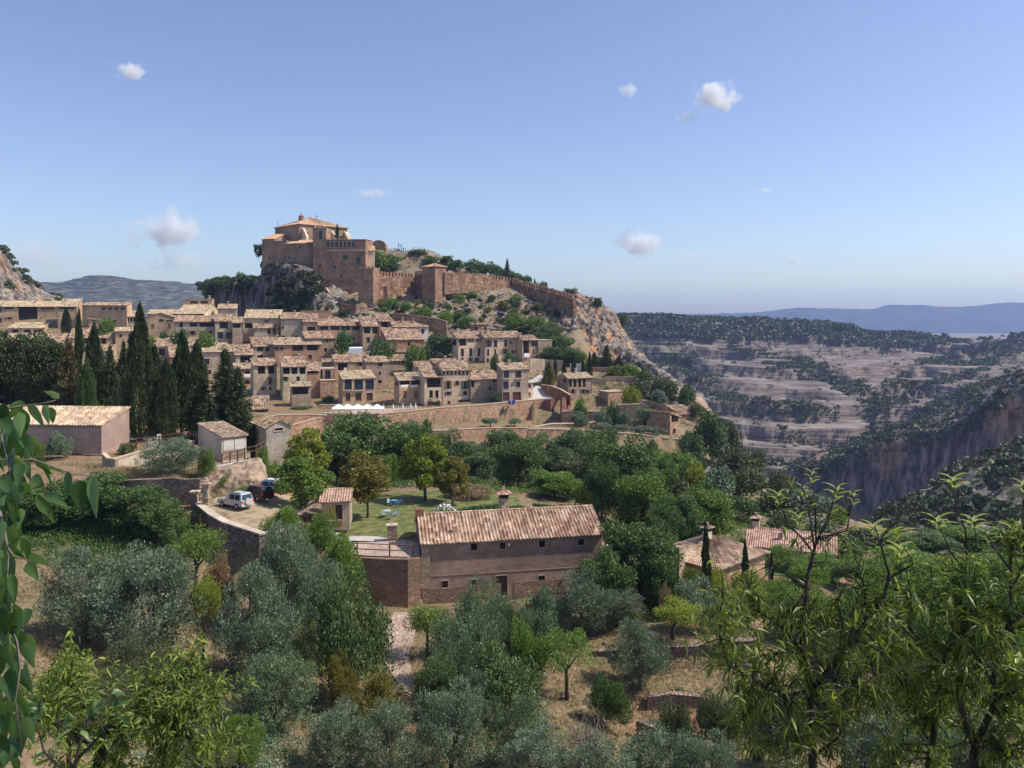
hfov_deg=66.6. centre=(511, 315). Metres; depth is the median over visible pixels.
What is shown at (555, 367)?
cypress
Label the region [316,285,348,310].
castle spur
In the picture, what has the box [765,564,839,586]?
garden lawn
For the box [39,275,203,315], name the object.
hills
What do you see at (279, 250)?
castle building
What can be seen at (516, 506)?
hedge
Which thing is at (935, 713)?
peach tree
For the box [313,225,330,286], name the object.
bell tower
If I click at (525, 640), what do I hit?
bush
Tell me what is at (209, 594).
almond tree
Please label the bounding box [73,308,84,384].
cypress
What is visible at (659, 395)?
tree
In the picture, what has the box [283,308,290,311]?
tree
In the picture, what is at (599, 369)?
yard wall
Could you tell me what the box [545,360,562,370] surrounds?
road wall
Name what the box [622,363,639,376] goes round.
bush
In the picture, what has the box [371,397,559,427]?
retaining wall
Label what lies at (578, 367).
road wall
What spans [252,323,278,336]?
village house
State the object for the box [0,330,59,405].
tree
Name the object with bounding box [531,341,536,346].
window
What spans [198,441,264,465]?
rail fence
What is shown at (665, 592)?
sapling
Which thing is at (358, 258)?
window
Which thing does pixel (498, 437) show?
tree
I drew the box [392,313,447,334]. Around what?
ramp wall
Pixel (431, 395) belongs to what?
window
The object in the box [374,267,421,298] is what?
castle wall
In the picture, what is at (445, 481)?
tree
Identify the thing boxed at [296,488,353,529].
tool hut
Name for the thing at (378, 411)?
terrace floor
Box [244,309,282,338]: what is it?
village house
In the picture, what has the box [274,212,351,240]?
church
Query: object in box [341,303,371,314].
buttress wall
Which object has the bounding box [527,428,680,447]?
terrace wall
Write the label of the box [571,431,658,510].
tree
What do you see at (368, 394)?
garage door
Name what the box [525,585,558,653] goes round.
bush
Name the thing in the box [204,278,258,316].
crag
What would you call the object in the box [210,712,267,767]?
bush
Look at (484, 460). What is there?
tree
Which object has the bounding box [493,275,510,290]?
castle wall
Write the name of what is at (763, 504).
bush
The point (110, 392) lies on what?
conifer
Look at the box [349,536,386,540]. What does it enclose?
garden path
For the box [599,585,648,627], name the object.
olive tree
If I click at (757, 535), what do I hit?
pink roofed house
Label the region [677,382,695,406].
tree
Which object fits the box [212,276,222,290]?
tree
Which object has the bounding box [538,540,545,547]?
window
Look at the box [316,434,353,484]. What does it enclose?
tree
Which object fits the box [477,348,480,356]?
window
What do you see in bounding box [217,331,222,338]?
window
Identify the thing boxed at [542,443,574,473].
tree
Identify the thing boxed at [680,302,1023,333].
mountain
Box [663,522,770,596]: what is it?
hip roofed house
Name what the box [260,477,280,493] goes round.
parked car
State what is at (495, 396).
bush
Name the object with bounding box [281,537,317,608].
bush
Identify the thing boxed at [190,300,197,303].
window
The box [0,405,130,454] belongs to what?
long shed
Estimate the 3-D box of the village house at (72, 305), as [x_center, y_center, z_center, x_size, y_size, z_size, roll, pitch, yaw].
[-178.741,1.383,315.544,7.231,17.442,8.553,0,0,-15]
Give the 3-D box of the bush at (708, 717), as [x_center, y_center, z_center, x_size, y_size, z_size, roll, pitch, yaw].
[14.813,29.041,55.966,3.798,4.573,3.168,0,0,12]
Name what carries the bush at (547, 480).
on the ground at (532, 418)
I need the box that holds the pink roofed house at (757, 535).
[746,512,837,561]
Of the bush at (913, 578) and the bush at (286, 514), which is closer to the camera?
the bush at (913, 578)
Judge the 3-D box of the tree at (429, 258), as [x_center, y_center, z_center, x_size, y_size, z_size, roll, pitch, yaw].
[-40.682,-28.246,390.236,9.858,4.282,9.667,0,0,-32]
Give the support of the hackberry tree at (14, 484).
on the ground at (532, 418)
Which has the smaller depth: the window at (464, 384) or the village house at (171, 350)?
the window at (464, 384)
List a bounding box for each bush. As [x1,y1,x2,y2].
[3,678,59,727]
[36,655,83,721]
[97,317,116,334]
[117,441,135,453]
[149,335,156,350]
[159,329,168,338]
[196,446,216,477]
[202,553,237,618]
[210,712,267,767]
[216,476,227,486]
[223,690,270,724]
[230,485,247,491]
[257,445,270,477]
[257,505,307,530]
[267,462,286,477]
[276,526,315,572]
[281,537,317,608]
[282,744,298,758]
[301,510,338,556]
[312,560,395,693]
[327,647,359,710]
[341,308,349,314]
[348,670,400,735]
[376,298,390,307]
[377,307,389,312]
[385,297,399,309]
[400,300,414,310]
[409,652,460,717]
[414,305,432,316]
[422,302,435,308]
[437,310,454,324]
[452,311,465,319]
[453,294,464,302]
[457,315,475,328]
[460,636,543,726]
[466,291,477,297]
[483,307,491,312]
[487,295,496,301]
[488,393,501,401]
[490,353,498,371]
[497,300,509,306]
[500,305,509,310]
[502,313,527,330]
[507,295,524,301]
[509,308,518,312]
[509,615,549,686]
[511,299,520,306]
[525,469,584,497]
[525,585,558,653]
[532,302,543,309]
[546,321,557,327]
[552,310,560,315]
[560,707,623,760]
[574,398,587,416]
[588,671,634,726]
[606,364,622,375]
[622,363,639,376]
[634,368,652,383]
[650,698,696,760]
[664,476,691,500]
[671,566,704,606]
[674,572,722,632]
[675,687,684,691]
[676,429,706,461]
[686,408,729,459]
[692,687,744,751]
[696,480,720,498]
[698,565,732,602]
[699,459,708,468]
[702,464,736,494]
[707,431,730,463]
[712,445,759,481]
[725,419,743,464]
[728,495,761,518]
[729,569,767,617]
[730,465,766,497]
[733,512,746,521]
[737,514,751,525]
[746,688,818,767]
[748,448,766,472]
[749,751,764,761]
[754,491,790,511]
[756,476,768,490]
[760,577,788,606]
[765,508,804,529]
[765,543,803,571]
[766,578,838,635]
[767,467,793,494]
[779,557,832,591]
[780,487,835,519]
[797,625,879,734]
[802,516,839,533]
[823,504,849,526]
[827,573,905,661]
[836,704,929,767]
[837,534,869,562]
[840,526,886,547]
[869,542,925,561]
[888,638,991,737]
[890,570,955,637]
[915,550,961,572]
[928,705,1015,767]
[939,558,1021,628]
[972,553,1016,575]
[979,618,1023,730]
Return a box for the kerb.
[215,458,261,467]
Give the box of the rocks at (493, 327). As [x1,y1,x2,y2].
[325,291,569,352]
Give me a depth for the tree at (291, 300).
345.67 m
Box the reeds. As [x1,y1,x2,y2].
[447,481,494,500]
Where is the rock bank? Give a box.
[197,457,267,494]
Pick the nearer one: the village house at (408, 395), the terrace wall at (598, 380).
the village house at (408, 395)
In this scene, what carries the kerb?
on the ground at (532, 418)
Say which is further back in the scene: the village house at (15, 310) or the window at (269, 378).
the village house at (15, 310)
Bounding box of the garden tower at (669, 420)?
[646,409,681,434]
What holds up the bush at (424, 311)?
on the ground at (532, 418)
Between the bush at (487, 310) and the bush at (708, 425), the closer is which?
the bush at (708, 425)
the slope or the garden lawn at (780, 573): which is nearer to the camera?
the garden lawn at (780, 573)
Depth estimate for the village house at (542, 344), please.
279.63 m
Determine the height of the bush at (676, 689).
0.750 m
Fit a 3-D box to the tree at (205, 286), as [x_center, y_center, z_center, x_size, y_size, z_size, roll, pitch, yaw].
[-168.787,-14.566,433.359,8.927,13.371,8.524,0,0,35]
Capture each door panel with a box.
[223,439,233,450]
[235,438,244,449]
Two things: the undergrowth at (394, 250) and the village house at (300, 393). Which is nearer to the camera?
the village house at (300, 393)
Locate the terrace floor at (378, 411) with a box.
[349,408,414,414]
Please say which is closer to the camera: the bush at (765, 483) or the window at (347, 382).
the bush at (765, 483)
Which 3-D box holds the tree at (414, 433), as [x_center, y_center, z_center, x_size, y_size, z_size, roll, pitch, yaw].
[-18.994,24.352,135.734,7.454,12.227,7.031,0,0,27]
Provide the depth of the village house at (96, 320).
306.60 m
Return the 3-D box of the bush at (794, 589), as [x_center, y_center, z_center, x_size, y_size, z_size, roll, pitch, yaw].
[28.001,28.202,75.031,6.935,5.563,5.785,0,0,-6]
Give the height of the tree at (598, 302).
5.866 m
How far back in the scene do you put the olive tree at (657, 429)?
212.56 m
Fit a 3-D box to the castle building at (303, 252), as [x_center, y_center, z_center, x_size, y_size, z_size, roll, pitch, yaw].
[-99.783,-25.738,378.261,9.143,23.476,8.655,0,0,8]
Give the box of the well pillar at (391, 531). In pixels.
[386,522,396,540]
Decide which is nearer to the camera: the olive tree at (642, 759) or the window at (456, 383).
the olive tree at (642, 759)
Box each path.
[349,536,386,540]
[381,612,415,693]
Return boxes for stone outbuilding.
[599,390,622,405]
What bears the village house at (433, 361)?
on the ground at (532, 418)
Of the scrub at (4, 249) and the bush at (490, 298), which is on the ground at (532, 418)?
the bush at (490, 298)
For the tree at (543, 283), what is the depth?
361.32 m
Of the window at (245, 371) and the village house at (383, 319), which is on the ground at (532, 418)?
the village house at (383, 319)
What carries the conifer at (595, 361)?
on the ground at (532, 418)
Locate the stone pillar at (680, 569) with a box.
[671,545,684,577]
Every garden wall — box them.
[291,417,322,441]
[429,427,527,442]
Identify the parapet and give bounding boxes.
[541,384,570,405]
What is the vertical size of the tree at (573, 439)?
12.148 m
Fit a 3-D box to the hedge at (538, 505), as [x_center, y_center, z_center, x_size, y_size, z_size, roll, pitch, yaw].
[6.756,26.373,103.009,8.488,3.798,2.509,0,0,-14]
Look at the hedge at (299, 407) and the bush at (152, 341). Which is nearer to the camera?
the hedge at (299, 407)
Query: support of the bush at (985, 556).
on the ground at (532, 418)
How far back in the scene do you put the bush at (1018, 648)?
59.07 m
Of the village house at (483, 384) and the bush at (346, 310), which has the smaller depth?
the village house at (483, 384)
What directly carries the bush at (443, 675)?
on the ground at (532, 418)
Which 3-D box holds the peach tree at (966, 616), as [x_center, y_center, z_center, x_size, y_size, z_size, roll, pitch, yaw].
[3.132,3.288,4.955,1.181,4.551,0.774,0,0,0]
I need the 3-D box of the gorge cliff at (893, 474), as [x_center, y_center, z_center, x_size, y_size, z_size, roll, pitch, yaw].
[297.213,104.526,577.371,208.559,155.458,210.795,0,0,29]
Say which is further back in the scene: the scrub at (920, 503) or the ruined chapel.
the ruined chapel
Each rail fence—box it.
[136,431,196,448]
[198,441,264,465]
[335,541,413,556]
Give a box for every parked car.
[217,490,253,509]
[245,484,274,501]
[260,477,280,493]
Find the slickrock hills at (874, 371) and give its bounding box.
[629,315,1023,494]
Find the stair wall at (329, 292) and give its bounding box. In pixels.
[325,288,343,301]
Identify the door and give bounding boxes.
[334,503,343,522]
[345,393,350,400]
[355,392,361,400]
[366,392,372,400]
[428,401,435,405]
[496,574,507,594]
[502,391,509,400]
[512,391,520,400]
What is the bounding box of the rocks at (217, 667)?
[36,573,392,739]
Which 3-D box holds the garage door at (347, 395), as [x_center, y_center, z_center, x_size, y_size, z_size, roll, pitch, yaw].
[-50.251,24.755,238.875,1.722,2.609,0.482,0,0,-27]
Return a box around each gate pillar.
[189,490,200,507]
[200,477,211,507]
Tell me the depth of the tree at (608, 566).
76.75 m
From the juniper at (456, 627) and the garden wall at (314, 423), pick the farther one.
the garden wall at (314, 423)
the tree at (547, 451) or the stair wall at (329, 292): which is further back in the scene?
the stair wall at (329, 292)
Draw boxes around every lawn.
[336,490,522,537]
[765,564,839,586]
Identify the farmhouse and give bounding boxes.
[414,486,603,603]
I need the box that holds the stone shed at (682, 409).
[666,404,695,420]
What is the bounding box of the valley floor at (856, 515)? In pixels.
[791,333,1012,521]
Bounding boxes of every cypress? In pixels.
[60,307,72,332]
[65,312,71,332]
[72,359,100,405]
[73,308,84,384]
[78,321,104,405]
[117,301,160,441]
[146,344,170,436]
[150,357,182,440]
[169,331,194,433]
[178,339,209,434]
[335,224,339,238]
[553,358,557,378]
[562,355,566,372]
[571,351,575,371]
[580,359,584,371]
[586,351,592,376]
[699,520,711,602]
[741,538,749,575]
[768,552,774,583]
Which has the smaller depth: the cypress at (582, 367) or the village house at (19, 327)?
the cypress at (582, 367)
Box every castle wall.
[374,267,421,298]
[443,272,492,293]
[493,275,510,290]
[511,278,575,316]
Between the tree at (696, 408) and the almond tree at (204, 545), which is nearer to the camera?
the almond tree at (204, 545)
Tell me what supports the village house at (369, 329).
on the ground at (532, 418)
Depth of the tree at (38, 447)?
105.97 m
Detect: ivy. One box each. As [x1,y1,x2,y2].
[195,274,259,294]
[263,260,326,311]
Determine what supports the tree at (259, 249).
on the castle rock at (262, 300)
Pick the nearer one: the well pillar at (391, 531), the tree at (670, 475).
the well pillar at (391, 531)
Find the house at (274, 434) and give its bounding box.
[250,413,293,476]
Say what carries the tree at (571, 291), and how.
on the ridge cliff at (600, 328)
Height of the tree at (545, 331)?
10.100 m
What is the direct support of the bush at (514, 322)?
on the ground at (532, 418)
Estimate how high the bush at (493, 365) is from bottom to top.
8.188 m
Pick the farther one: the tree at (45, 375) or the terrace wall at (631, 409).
the terrace wall at (631, 409)
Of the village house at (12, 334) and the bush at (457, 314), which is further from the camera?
the bush at (457, 314)
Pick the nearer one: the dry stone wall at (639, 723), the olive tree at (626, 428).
the dry stone wall at (639, 723)
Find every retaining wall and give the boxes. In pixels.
[193,502,293,557]
[271,414,369,430]
[350,555,420,607]
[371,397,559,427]
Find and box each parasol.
[332,404,344,414]
[341,404,353,412]
[351,404,363,412]
[361,404,373,409]
[371,404,383,409]
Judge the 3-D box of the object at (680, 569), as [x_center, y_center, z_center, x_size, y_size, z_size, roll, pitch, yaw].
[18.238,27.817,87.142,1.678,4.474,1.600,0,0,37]
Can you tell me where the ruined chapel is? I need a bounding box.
[372,240,387,251]
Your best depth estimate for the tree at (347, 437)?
129.56 m
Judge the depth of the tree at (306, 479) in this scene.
93.94 m
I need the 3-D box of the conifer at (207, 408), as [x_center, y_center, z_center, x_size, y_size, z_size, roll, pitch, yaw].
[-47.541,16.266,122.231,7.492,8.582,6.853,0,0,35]
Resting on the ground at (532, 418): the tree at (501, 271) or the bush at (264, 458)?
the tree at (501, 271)
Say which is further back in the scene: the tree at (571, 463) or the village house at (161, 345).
the village house at (161, 345)
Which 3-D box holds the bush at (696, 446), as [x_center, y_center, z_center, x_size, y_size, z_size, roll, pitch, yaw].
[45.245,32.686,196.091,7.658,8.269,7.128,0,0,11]
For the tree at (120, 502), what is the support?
on the ground at (532, 418)
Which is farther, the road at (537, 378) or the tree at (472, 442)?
the road at (537, 378)
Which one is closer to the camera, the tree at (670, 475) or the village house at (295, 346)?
the tree at (670, 475)
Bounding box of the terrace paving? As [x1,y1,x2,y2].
[351,540,419,557]
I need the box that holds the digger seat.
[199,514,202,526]
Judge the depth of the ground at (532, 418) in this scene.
80.07 m
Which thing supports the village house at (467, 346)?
on the ground at (532, 418)
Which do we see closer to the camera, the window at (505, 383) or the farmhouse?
the farmhouse
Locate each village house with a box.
[1,300,60,322]
[7,320,50,333]
[8,330,45,340]
[47,330,69,351]
[57,298,82,327]
[68,324,114,349]
[81,302,132,327]
[88,318,109,327]
[102,344,116,363]
[112,356,131,376]
[114,325,133,344]
[127,310,135,326]
[145,312,174,336]
[147,309,177,315]
[153,337,173,359]
[167,344,200,362]
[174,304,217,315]
[174,315,214,339]
[186,295,214,303]
[187,337,200,343]
[201,345,236,373]
[210,342,227,347]
[214,314,231,342]
[217,301,237,316]
[228,338,249,343]
[231,316,243,343]
[231,344,254,362]
[232,360,250,384]
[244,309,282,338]
[250,337,272,357]
[250,357,277,395]
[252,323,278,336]
[252,395,269,411]
[272,334,321,365]
[279,354,307,400]
[280,310,303,336]
[289,378,311,406]
[300,308,331,318]
[301,331,335,356]
[302,313,318,330]
[307,361,320,396]
[316,315,359,345]
[319,379,334,398]
[320,367,335,378]
[321,358,331,366]
[331,354,362,381]
[338,369,375,404]
[358,317,379,349]
[361,351,389,390]
[372,312,393,338]
[380,327,424,353]
[387,353,406,370]
[391,317,428,339]
[393,371,419,404]
[394,348,423,353]
[412,360,432,374]
[418,366,443,406]
[429,356,456,366]
[436,359,471,404]
[451,330,482,362]
[469,319,488,330]
[469,368,496,401]
[479,327,518,362]
[496,359,529,401]
[516,333,537,362]
[528,381,532,398]
[537,339,551,359]
[556,368,592,398]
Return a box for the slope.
[878,446,1023,531]
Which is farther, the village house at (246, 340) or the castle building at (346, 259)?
the castle building at (346, 259)
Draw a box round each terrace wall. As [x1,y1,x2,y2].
[319,404,362,409]
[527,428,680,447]
[537,420,645,431]
[561,411,617,422]
[592,378,605,384]
[605,376,636,383]
[618,400,643,416]
[640,400,666,409]
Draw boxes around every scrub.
[0,244,63,308]
[632,337,1023,488]
[784,369,1023,477]
[861,436,1023,531]
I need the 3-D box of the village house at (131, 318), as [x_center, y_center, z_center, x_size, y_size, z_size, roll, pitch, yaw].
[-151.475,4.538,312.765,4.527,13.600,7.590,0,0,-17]
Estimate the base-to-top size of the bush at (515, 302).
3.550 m
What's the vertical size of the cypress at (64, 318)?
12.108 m
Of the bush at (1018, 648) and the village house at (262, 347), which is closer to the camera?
the bush at (1018, 648)
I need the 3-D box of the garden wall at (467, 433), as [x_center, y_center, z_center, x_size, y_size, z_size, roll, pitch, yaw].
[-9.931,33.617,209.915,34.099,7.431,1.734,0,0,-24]
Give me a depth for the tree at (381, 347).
275.39 m
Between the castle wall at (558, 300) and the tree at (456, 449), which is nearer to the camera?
the tree at (456, 449)
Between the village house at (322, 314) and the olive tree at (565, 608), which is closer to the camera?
the olive tree at (565, 608)
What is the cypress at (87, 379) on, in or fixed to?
on the ground at (532, 418)
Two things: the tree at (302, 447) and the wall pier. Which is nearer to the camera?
the tree at (302, 447)
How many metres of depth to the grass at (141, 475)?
96.38 m
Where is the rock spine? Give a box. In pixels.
[620,347,717,424]
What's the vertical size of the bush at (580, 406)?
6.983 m
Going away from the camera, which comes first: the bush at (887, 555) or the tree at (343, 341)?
the bush at (887, 555)
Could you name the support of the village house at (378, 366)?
on the ground at (532, 418)
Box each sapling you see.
[19,617,119,767]
[659,580,672,620]
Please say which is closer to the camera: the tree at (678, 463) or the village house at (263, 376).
the tree at (678, 463)
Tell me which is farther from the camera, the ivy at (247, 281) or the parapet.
the ivy at (247, 281)
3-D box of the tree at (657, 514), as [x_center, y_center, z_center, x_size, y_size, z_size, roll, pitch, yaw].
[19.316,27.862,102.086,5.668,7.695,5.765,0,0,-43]
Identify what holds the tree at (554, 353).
on the ground at (532, 418)
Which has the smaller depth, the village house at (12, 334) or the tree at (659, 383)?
the tree at (659, 383)
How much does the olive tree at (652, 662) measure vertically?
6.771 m
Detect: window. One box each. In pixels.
[3,307,13,309]
[40,307,54,309]
[58,307,74,309]
[158,348,165,355]
[179,322,183,327]
[188,330,196,334]
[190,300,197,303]
[200,300,207,303]
[203,358,209,365]
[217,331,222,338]
[226,332,230,338]
[244,370,250,378]
[257,347,263,351]
[268,377,271,384]
[274,427,283,431]
[319,230,322,239]
[325,370,330,378]
[342,255,347,259]
[344,379,352,390]
[354,379,364,390]
[356,256,360,263]
[365,379,373,389]
[377,362,382,366]
[429,390,433,398]
[441,580,448,588]
[444,380,451,388]
[445,391,451,395]
[454,380,459,385]
[461,380,468,388]
[470,543,477,550]
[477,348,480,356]
[485,340,491,346]
[499,541,505,549]
[503,370,510,378]
[503,381,508,389]
[504,340,508,347]
[515,370,522,378]
[516,381,520,387]
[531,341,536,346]
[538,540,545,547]
[538,575,545,582]
[570,388,575,393]
[577,538,584,545]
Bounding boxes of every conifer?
[44,339,84,405]
[96,343,123,406]
[115,340,136,416]
[185,394,221,440]
[197,345,235,421]
[220,364,254,427]
[227,399,258,452]
[504,259,509,277]
[540,361,556,384]
[591,352,600,366]
[599,345,614,366]
[612,357,624,365]
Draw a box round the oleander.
[432,501,455,511]
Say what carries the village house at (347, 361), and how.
on the ground at (532, 418)
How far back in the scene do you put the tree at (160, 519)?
84.16 m
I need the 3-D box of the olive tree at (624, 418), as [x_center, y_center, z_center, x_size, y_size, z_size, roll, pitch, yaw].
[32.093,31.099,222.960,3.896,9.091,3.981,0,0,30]
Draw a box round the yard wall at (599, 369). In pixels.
[592,367,608,371]
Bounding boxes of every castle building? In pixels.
[261,233,286,270]
[274,241,291,262]
[286,241,296,261]
[294,240,312,268]
[325,239,372,293]
[368,246,374,267]
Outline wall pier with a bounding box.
[543,399,553,411]
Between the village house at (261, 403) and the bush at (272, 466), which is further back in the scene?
the village house at (261, 403)
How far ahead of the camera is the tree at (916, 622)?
70.70 m
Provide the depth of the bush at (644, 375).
260.77 m
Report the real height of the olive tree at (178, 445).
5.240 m
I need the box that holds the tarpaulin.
[348,347,362,353]
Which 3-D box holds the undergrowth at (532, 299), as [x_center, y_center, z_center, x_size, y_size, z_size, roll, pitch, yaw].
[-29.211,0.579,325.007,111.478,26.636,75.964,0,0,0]
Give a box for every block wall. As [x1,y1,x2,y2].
[101,452,117,467]
[116,440,194,467]
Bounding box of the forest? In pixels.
[615,311,1023,348]
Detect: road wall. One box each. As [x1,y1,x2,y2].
[529,358,544,371]
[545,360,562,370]
[560,397,569,416]
[570,364,585,372]
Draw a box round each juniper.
[418,606,510,690]
[430,627,477,691]
[450,573,516,654]
[498,592,536,654]
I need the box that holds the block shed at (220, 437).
[197,421,248,461]
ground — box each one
[0,248,1023,767]
[210,494,307,529]
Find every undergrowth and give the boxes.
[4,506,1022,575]
[71,662,706,767]
[234,651,538,743]
[250,355,676,437]
[292,442,803,587]
[325,291,566,352]
[330,474,698,558]
[333,292,563,345]
[375,248,443,271]
[595,366,705,432]
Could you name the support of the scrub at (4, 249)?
on the cliff at (24, 290)
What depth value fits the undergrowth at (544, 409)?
244.47 m
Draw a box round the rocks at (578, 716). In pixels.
[450,622,751,761]
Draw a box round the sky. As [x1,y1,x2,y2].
[0,0,1023,313]
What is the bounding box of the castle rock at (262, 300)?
[255,261,320,310]
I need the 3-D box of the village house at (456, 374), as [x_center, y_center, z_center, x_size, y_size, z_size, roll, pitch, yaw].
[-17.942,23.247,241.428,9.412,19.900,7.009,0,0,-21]
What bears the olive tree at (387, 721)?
on the ground at (532, 418)
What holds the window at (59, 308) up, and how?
in the village house at (72, 305)
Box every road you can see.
[524,386,551,399]
[529,373,542,382]
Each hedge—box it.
[456,503,497,510]
[510,505,523,507]
[532,503,555,506]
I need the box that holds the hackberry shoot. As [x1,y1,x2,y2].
[24,678,129,767]
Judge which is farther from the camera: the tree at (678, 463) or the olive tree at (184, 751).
the tree at (678, 463)
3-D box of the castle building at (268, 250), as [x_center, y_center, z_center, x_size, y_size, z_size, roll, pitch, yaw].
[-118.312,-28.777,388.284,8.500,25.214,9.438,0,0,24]
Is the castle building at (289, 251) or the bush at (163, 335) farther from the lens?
the castle building at (289, 251)
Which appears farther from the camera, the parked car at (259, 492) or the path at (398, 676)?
the parked car at (259, 492)
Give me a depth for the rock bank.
98.91 m
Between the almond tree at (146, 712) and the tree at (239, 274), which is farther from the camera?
the tree at (239, 274)
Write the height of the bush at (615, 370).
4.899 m
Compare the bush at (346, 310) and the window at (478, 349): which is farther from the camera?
the bush at (346, 310)
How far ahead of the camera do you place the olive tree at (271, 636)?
60.31 m
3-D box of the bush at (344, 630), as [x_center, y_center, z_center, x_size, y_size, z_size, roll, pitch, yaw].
[-12.248,23.927,59.149,5.920,10.038,5.715,0,0,19]
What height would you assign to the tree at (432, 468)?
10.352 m
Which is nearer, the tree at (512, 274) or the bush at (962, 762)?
the bush at (962, 762)
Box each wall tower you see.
[358,266,379,304]
[421,263,446,304]
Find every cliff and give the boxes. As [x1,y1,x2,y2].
[0,250,58,315]
[558,294,635,360]
[787,370,1023,514]
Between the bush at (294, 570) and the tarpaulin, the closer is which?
the bush at (294, 570)
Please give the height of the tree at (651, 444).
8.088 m
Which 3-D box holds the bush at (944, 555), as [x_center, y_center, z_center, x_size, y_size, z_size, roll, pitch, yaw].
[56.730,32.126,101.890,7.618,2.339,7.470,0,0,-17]
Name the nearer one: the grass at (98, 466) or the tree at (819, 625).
the tree at (819, 625)
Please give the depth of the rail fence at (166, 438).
111.27 m
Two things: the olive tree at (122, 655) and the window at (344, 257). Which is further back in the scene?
the window at (344, 257)
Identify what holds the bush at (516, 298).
on the ground at (532, 418)
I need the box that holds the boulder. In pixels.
[649,386,680,400]
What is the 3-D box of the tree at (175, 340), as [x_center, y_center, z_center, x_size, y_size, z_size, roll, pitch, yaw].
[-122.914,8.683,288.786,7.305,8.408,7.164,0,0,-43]
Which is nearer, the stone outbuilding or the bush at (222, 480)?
the bush at (222, 480)
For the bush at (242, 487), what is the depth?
95.96 m
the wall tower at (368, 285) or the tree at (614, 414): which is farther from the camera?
the wall tower at (368, 285)
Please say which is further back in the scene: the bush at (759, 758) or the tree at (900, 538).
the tree at (900, 538)
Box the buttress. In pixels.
[384,286,387,298]
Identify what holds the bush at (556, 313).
on the ground at (532, 418)
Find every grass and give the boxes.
[71,460,196,478]
[84,465,199,478]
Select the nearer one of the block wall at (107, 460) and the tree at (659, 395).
the block wall at (107, 460)
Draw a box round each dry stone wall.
[57,453,101,455]
[116,477,201,504]
[592,637,759,663]
[636,718,703,743]
[646,691,715,710]
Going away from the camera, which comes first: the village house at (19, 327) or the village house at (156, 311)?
the village house at (19, 327)
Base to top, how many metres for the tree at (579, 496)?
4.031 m
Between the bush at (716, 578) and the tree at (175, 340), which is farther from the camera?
the tree at (175, 340)
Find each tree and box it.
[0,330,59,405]
[0,331,16,404]
[0,391,98,767]
[2,481,70,528]
[2,491,40,529]
[13,333,78,405]
[14,435,47,458]
[17,625,259,767]
[32,543,135,643]
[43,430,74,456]
[44,470,129,523]
[69,666,136,726]
[81,539,208,665]
[83,547,148,632]
[98,630,170,702]
[101,484,175,531]
[131,435,207,471]
[132,497,191,545]
[160,726,237,767]
[166,522,228,598]
[169,328,188,344]
[188,572,221,659]
[198,328,215,347]
[200,278,214,298]
[208,560,303,676]
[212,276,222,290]
[223,649,319,738]
[235,271,246,277]
[249,519,318,622]
[253,244,261,258]
[261,305,278,309]
[268,292,282,307]
[269,456,335,513]
[281,426,332,471]
[282,296,298,307]
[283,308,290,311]
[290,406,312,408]
[292,551,344,659]
[306,693,365,767]
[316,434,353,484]
[318,409,407,481]
[319,530,364,599]
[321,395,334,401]
[333,328,352,354]
[339,448,389,517]
[354,697,430,767]
[369,337,397,358]
[375,249,394,270]
[375,255,402,270]
[380,453,399,490]
[382,419,421,484]
[395,433,452,499]
[402,343,426,371]
[402,602,447,657]
[403,419,419,428]
[408,249,427,254]
[412,674,488,767]
[413,418,435,469]
[421,428,470,465]
[422,255,439,262]
[424,333,452,356]
[431,455,470,503]
[439,255,453,263]
[446,259,466,270]
[449,440,476,475]
[458,475,484,484]
[462,444,503,483]
[463,258,483,273]
[465,668,497,732]
[479,261,499,274]
[479,426,523,463]
[481,417,498,426]
[481,693,547,767]
[491,436,548,487]
[493,265,504,275]
[495,722,580,767]
[504,349,515,362]
[506,270,521,280]
[508,417,521,426]
[518,275,531,282]
[523,431,560,469]
[524,450,546,482]
[526,315,547,330]
[528,625,596,700]
[534,325,563,344]
[535,346,571,361]
[536,281,547,286]
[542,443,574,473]
[545,425,602,455]
[548,335,575,349]
[550,567,622,637]
[551,452,590,485]
[562,347,586,364]
[563,288,578,293]
[564,731,640,767]
[570,485,600,508]
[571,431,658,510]
[572,410,589,427]
[576,545,638,621]
[582,458,619,518]
[593,297,602,306]
[593,407,612,428]
[593,422,609,428]
[595,425,618,448]
[598,518,683,596]
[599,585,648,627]
[604,616,672,690]
[606,400,621,429]
[612,468,675,527]
[614,424,630,431]
[615,717,698,767]
[619,315,627,326]
[619,410,631,429]
[621,385,641,403]
[629,377,651,396]
[632,425,654,433]
[634,403,650,425]
[638,553,679,608]
[643,439,659,457]
[644,500,685,542]
[646,455,680,496]
[650,376,678,401]
[650,389,668,403]
[651,426,668,435]
[651,594,707,639]
[652,448,701,483]
[658,493,702,541]
[672,727,740,767]
[673,483,736,538]
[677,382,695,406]
[683,468,934,767]
[684,460,706,492]
[688,403,704,418]
[720,582,769,629]
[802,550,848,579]
[808,591,870,652]
[833,553,895,589]
[862,473,1014,767]
[873,529,915,546]
[874,592,930,654]
[877,552,946,588]
[903,527,962,553]
[909,478,1023,767]
[921,599,990,658]
[924,552,997,581]
[937,524,1004,551]
[977,527,1022,552]
[978,549,1023,589]
[989,584,1023,641]
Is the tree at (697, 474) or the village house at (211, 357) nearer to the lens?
the tree at (697, 474)

